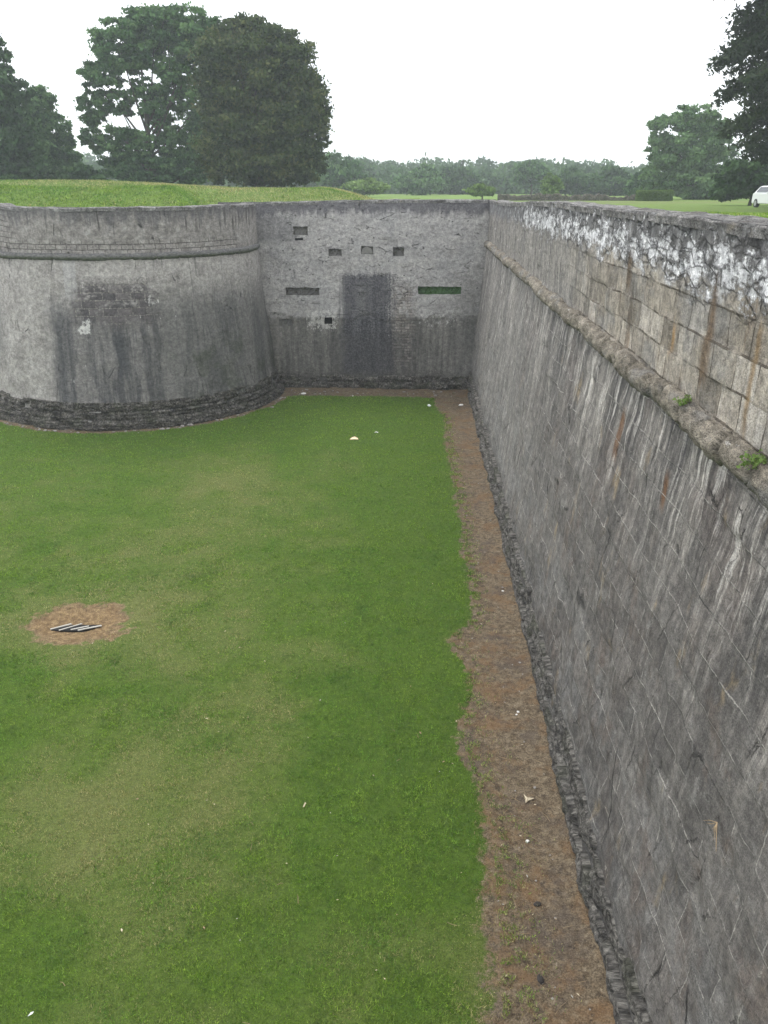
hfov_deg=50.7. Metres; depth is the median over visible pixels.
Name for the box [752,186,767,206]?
parked car
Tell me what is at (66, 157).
broadleaf tree
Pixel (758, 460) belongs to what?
wall weed
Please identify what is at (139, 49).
broadleaf tree
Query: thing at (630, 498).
fortress wall
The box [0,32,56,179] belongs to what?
broadleaf tree
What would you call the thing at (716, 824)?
dead sprig
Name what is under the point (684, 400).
wall weed
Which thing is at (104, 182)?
bank grass
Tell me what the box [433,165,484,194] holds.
broadleaf tree
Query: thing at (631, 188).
broadleaf tree
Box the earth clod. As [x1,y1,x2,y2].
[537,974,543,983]
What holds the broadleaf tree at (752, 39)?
on the ground at (707, 205)
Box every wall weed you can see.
[672,394,692,405]
[736,449,767,469]
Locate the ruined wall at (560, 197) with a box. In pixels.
[497,193,634,200]
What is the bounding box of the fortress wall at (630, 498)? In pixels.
[466,200,767,1023]
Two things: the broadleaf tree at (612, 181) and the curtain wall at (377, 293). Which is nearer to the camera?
the curtain wall at (377, 293)
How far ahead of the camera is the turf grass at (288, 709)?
14.75 m
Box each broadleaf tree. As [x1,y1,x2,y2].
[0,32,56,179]
[22,83,83,179]
[73,0,225,184]
[185,11,334,187]
[315,149,367,189]
[385,163,445,194]
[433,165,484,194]
[510,159,552,194]
[578,164,630,195]
[623,170,647,195]
[637,103,740,199]
[706,0,767,172]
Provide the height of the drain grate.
0.101 m
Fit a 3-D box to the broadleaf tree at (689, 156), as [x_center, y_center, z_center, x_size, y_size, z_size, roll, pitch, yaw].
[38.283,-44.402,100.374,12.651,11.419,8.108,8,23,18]
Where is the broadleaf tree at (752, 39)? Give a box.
[706,0,767,172]
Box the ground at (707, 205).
[0,181,767,217]
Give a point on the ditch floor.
(504, 697)
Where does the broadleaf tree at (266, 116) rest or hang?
on the ground at (707, 205)
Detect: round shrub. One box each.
[340,177,390,195]
[461,183,496,198]
[540,172,563,194]
[556,164,589,195]
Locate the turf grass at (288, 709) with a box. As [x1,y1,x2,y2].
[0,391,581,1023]
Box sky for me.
[0,0,764,171]
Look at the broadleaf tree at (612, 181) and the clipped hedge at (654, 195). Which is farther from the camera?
the broadleaf tree at (612, 181)
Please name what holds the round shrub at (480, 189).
on the ground at (707, 205)
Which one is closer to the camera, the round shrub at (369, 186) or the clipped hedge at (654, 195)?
the clipped hedge at (654, 195)
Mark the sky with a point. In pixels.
(503, 81)
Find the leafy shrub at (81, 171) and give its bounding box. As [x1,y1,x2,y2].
[61,162,107,179]
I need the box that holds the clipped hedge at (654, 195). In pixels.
[635,189,673,200]
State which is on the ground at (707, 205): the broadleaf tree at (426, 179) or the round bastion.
the broadleaf tree at (426, 179)
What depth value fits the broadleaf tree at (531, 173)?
159.22 m
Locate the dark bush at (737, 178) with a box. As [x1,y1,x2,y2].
[708,157,767,205]
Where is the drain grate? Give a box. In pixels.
[50,623,101,631]
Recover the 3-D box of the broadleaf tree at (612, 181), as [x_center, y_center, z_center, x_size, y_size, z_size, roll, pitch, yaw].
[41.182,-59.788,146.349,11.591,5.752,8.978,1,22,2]
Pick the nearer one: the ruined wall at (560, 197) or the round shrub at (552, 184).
the ruined wall at (560, 197)
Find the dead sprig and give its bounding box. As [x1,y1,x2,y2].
[706,820,717,850]
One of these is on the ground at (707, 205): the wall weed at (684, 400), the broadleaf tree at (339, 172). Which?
the broadleaf tree at (339, 172)
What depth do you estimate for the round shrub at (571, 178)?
150.59 m
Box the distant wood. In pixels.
[80,151,717,193]
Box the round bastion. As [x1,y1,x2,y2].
[0,203,284,430]
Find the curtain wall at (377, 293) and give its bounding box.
[218,199,489,389]
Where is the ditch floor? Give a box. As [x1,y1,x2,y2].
[0,387,614,1023]
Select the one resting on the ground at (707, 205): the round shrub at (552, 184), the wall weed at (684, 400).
the round shrub at (552, 184)
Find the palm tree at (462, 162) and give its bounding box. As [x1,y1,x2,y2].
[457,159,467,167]
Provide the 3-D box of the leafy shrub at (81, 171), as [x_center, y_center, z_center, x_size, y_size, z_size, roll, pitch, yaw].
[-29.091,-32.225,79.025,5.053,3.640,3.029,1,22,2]
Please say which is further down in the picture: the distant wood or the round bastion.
the round bastion
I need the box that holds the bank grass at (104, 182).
[0,179,394,206]
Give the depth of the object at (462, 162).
192.14 m
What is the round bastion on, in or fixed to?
on the ditch floor
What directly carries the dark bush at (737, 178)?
on the ground at (707, 205)

